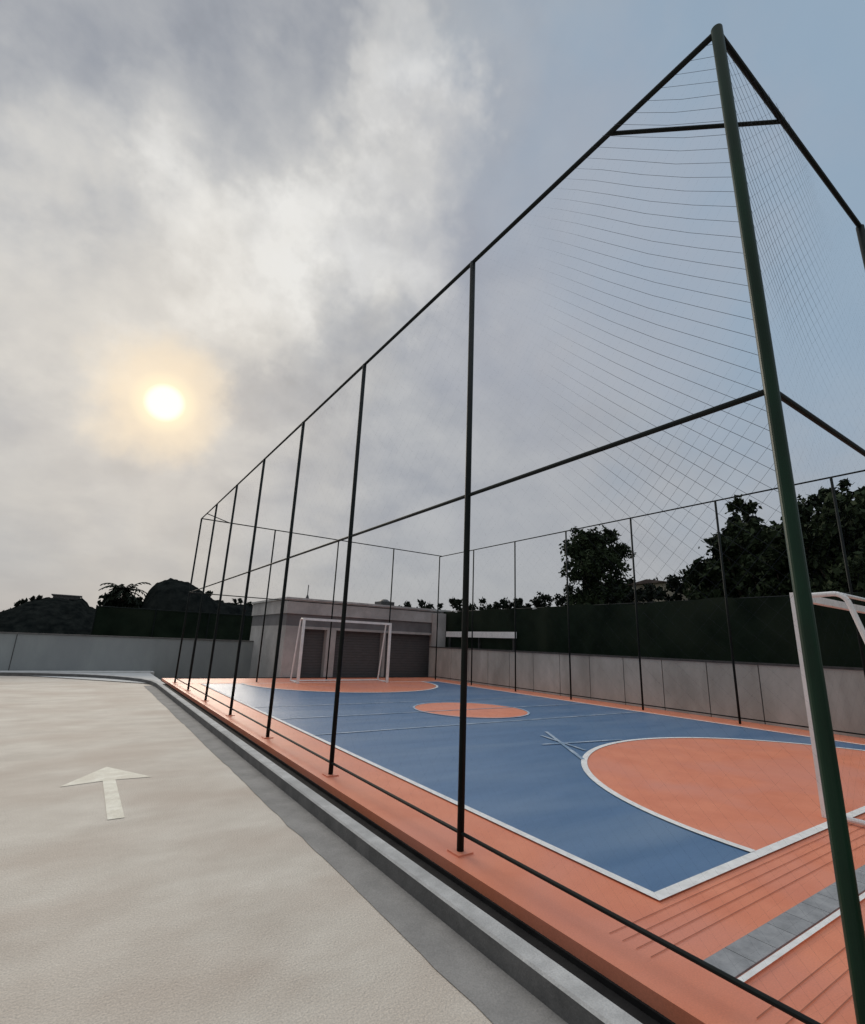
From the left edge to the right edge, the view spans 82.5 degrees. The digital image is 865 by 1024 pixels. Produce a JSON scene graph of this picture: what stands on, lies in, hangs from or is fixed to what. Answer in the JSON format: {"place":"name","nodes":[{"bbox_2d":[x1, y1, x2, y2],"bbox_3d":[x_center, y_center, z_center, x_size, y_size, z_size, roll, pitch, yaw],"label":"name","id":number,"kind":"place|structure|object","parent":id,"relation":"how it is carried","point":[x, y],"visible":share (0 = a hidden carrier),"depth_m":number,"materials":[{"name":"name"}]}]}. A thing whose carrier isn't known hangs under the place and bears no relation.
{"place":"outdoors","nodes":[
{"label":"outdoors","id":0,"kind":"place"},
{"bbox_2d":[0,597,94,634],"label":"scrub hill","id":1,"kind":"structure","parent":0,"point":[48,615],"depth_m":41.85,"materials":[{"name":"green plant"}]},
{"bbox_2d":[3,595,42,610],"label":"hill scrub","id":2,"kind":"object","parent":1,"relation":"on","point":[22,601],"visible":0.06,"depth_m":45.09,"materials":[{"name":"green plant"}]},
{"bbox_2d":[53,595,79,599],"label":"walls","id":3,"kind":"structure","parent":1,"relation":"on","point":[66,597],"depth_m":47.03,"materials":[{"name":"metal"}]},
{"bbox_2d":[51,594,81,597],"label":"roof","id":4,"kind":"structure","parent":3,"relation":"on","point":[66,595],"depth_m":46.97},
{"bbox_2d":[0,670,153,674],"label":"pavement","id":5,"kind":"structure","parent":0,"point":[152,672],"depth_m":18.60,"materials":[{"name":"grey concrete"}]},
{"bbox_2d":[42,673,164,683],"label":"corner pavement","id":6,"kind":"structure","parent":0,"point":[150,676],"depth_m":17.35,"materials":[{"name":"grey concrete"}]},
{"bbox_2d":[0,676,492,1023],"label":"car park pavement","id":7,"kind":"structure","parent":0,"point":[200,882],"depth_m":3.08,"materials":[{"name":"concrete"}]},
{"bbox_2d":[60,767,150,819],"bbox_3d":[-3.371,2.881,5.141,0.860,0.001,2.040,12,-18,-33],"label":"painted arrow","id":8,"kind":"object","parent":7,"relation":"on","point":[108,776],"visible":1,"depth_m":5.33,"materials":[{"name":"paint"}]},
{"bbox_2d":[144,686,567,1023],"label":"concrete gutter","id":9,"kind":"object","parent":7,"relation":"on","point":[491,990],"visible":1,"depth_m":3.02,"materials":[{"name":"grey concrete"}]},
{"bbox_2d":[0,0,864,611],"label":"sky","id":10,"kind":"structure","parent":0,"point":[214,214],"materials":[{"name":"grey"}]},
{"bbox_2d":[161,677,864,1023],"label":"sports court","id":11,"kind":"object","parent":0,"point":[658,982],"visible":0.91,"depth_m":4.57,"materials":[{"name":"paint"}]},
{"bbox_2d":[290,618,391,683],"bbox_3d":[-3.283,5.094,18.111,3.520,2.170,0.800,12,-18,-33],"label":"football goal","id":12,"kind":"object","parent":11,"relation":"on","point":[346,621],"visible":0.99,"depth_m":18.00,"materials":[{"name":"paint"}]},
{"bbox_2d":[164,684,659,1023],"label":"drain channel","id":13,"kind":"object","parent":11,"relation":"on","point":[639,1015],"depth_m":3.08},
{"bbox_2d":[172,23,864,1023],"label":"court fence","id":14,"kind":"object","parent":11,"relation":"on","point":[840,845],"visible":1,"depth_m":3.13,"materials":[{"name":"metal"}]},
{"bbox_2d":[429,647,864,737],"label":"panels","id":15,"kind":"object","parent":11,"relation":"on","point":[609,684],"visible":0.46,"depth_m":13.10,"materials":[{"name":"grey concrete"}]},
{"bbox_2d":[509,652,765,723],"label":"joints","id":16,"kind":"object","parent":15,"relation":"attached to","point":[663,684],"visible":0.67,"depth_m":13.31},
{"bbox_2d":[429,646,862,669],"bbox_3d":[6.549,3.974,13.299,0.170,0.050,23.450,12,-18,-33],"label":"coping","id":17,"kind":"object","parent":15,"relation":"on","point":[795,665],"visible":1,"depth_m":13.28,"materials":[{"name":"grey concrete"}]},
{"bbox_2d":[789,591,864,825],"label":"football goal","id":18,"kind":"object","parent":11,"relation":"on","point":[847,605],"visible":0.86,"depth_m":5.07,"materials":[{"name":"paint"}]},
{"label":"ground","id":19,"kind":"structure","parent":0,"visible":0},
{"bbox_2d":[97,582,150,607],"bbox_3d":[-20.945,7.106,33.237,3.042,4.894,3.114,0,-15,7],"label":"palm tree","id":20,"kind":"object","parent":19,"relation":"on","point":[121,595],"visible":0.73,"depth_m":33.23,"materials":[{"name":"green plant"}]},
{"bbox_2d":[0,633,252,679],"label":"concrete wall","id":21,"kind":"structure","parent":19,"relation":"on","point":[158,657],"depth_m":19.79,"materials":[{"name":"grey concrete"}]},
{"bbox_2d":[8,634,194,671],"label":"joints","id":22,"kind":"object","parent":21,"relation":"attached to","point":[15,643],"visible":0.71,"depth_m":18.00,"materials":[{"name":"grey concrete"}]},
{"bbox_2d":[0,632,253,641],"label":"coping","id":23,"kind":"object","parent":21,"relation":"on","point":[117,636],"depth_m":19.71,"materials":[{"name":"grey concrete"}]},
{"bbox_2d":[90,605,252,640],"bbox_3d":[-10.251,7.487,28.355,15.760,3.080,0.193,12,-18,-33],"label":"screen fence","id":24,"kind":"object","parent":19,"relation":"on","point":[121,621],"visible":0.15,"depth_m":26.03,"materials":[{"name":"fabric"}]},
{"bbox_2d":[141,578,252,616],"bbox_3d":[-15.911,8.159,36.697,11.800,5.717,8.000,12,-18,-33],"label":"rock outcrop","id":25,"kind":"object","parent":19,"relation":"on","point":[170,594],"visible":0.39,"depth_m":33.71,"materials":[{"name":"grey stone"}]},
{"bbox_2d":[205,590,251,605],"bbox_3d":[-14.340,8.772,37.039,5.913,5.384,1.542,12,-18,-33],"label":"outcrop scrub","id":26,"kind":"object","parent":25,"relation":"on","point":[240,601],"visible":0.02,"depth_m":36.93,"materials":[{"name":"green plant"}]},
{"bbox_2d":[0,672,641,1023],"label":"kerb","id":27,"kind":"structure","parent":19,"relation":"on","point":[565,995],"depth_m":2.95,"materials":[{"name":"concrete"}]},
{"bbox_2d":[249,599,443,676],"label":"walls","id":28,"kind":"structure","parent":19,"relation":"on","point":[289,634],"depth_m":20.65,"materials":[{"name":"grey concrete"}]},
{"bbox_2d":[252,613,431,632],"bbox_3d":[-3.965,5.396,23.602,7.800,0.470,4.980,12,-18,-33],"label":"lintel band","id":29,"kind":"object","parent":28,"relation":"attached to","point":[289,618],"visible":0.71,"depth_m":21.30,"materials":[{"name":"grey concrete"}]},
{"bbox_2d":[251,597,450,611],"bbox_3d":[-3.919,4.594,23.794,8.040,0.080,5.230,12,-18,-33],"label":"roof edge","id":30,"kind":"object","parent":28,"relation":"on","point":[296,598],"visible":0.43,"depth_m":21.51,"materials":[{"name":"concrete"}]},
{"bbox_2d":[375,599,393,605],"bbox_3d":[-2.325,4.441,23.913,0.700,0.400,0.700,12,-18,-33],"label":"roof vent","id":31,"kind":"object","parent":30,"relation":"on","point":[383,602],"visible":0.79,"depth_m":23.67,"materials":[{"name":"metal"}]},
{"bbox_2d":[300,629,429,676],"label":"roller doors","id":32,"kind":"structure","parent":28,"relation":"attached to","point":[410,664],"depth_m":21.47,"materials":[{"name":"grey metal"}]},
{"bbox_2d":[301,631,428,668],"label":"door slats","id":33,"kind":"structure","parent":32,"relation":"attached to","point":[365,652],"depth_m":21.36,"materials":[{"name":"grey metal"}]},
{"bbox_2d":[431,613,445,646],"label":"end pier","id":34,"kind":"structure","parent":19,"relation":"on","point":[441,629],"depth_m":22.95,"materials":[{"name":"grey concrete"}]},
{"bbox_2d":[446,631,516,649],"bbox_3d":[1.932,6.272,20.684,0.120,2.440,4.600,12,-18,-33],"label":"white signboard","id":35,"kind":"object","parent":19,"relation":"on","point":[450,634],"visible":0.46,"depth_m":20.57,"materials":[{"name":"paint"}]},
{"bbox_2d":[558,523,635,605],"bbox_3d":[10.580,5.324,30.861,6.136,9.565,4.738,12,-18,-33],"label":"broadleaf tree","id":36,"kind":"object","parent":19,"relation":"on","point":[580,552],"visible":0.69,"depth_m":30.27,"materials":[{"name":"green plant"}]},
{"bbox_2d":[399,556,838,612],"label":"distant trees","id":37,"kind":"object","parent":19,"relation":"on","point":[504,602],"visible":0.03,"depth_m":39.51,"materials":[{"name":"green plant"}]},
{"bbox_2d":[598,576,687,604],"bbox_3d":[11.337,6.447,26.070,2.010,5.838,5.666,10,-17,-26],"label":"shrubbery","id":38,"kind":"object","parent":19,"relation":"on","point":[651,592],"visible":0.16,"depth_m":26.01,"materials":[{"name":"green plant"}]},
{"bbox_2d":[444,591,864,667],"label":"screen fence","id":39,"kind":"object","parent":19,"relation":"on","point":[600,633],"visible":0.31,"depth_m":14.16,"materials":[{"name":"fabric"}]},
{"bbox_2d":[633,582,689,601],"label":"walls","id":40,"kind":"structure","parent":19,"relation":"on","point":[657,585],"depth_m":28.91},
{"bbox_2d":[628,579,682,585],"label":"roof","id":41,"kind":"structure","parent":40,"relation":"on","point":[645,581],"depth_m":29.18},
{"bbox_2d":[681,494,775,599],"bbox_3d":[14.264,3.651,22.895,5.386,9.000,4.525,12,-18,-33],"label":"broadleaf tree","id":42,"kind":"object","parent":19,"relation":"on","point":[733,552],"visible":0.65,"depth_m":22.33,"materials":[{"name":"green plant"}]},
{"bbox_2d":[736,527,817,596],"bbox_3d":[14.045,3.916,20.204,4.075,7.093,3.724,12,-18,-33],"label":"broadleaf tree","id":43,"kind":"object","parent":19,"relation":"on","point":[772,577],"visible":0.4,"depth_m":19.94,"materials":[{"name":"green plant"}]},
{"bbox_2d":[759,478,864,592],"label":"broadleaf tree","id":44,"kind":"object","parent":19,"relation":"on","point":[820,555],"visible":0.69,"depth_m":17.76,"materials":[{"name":"green plant"}]}
]}

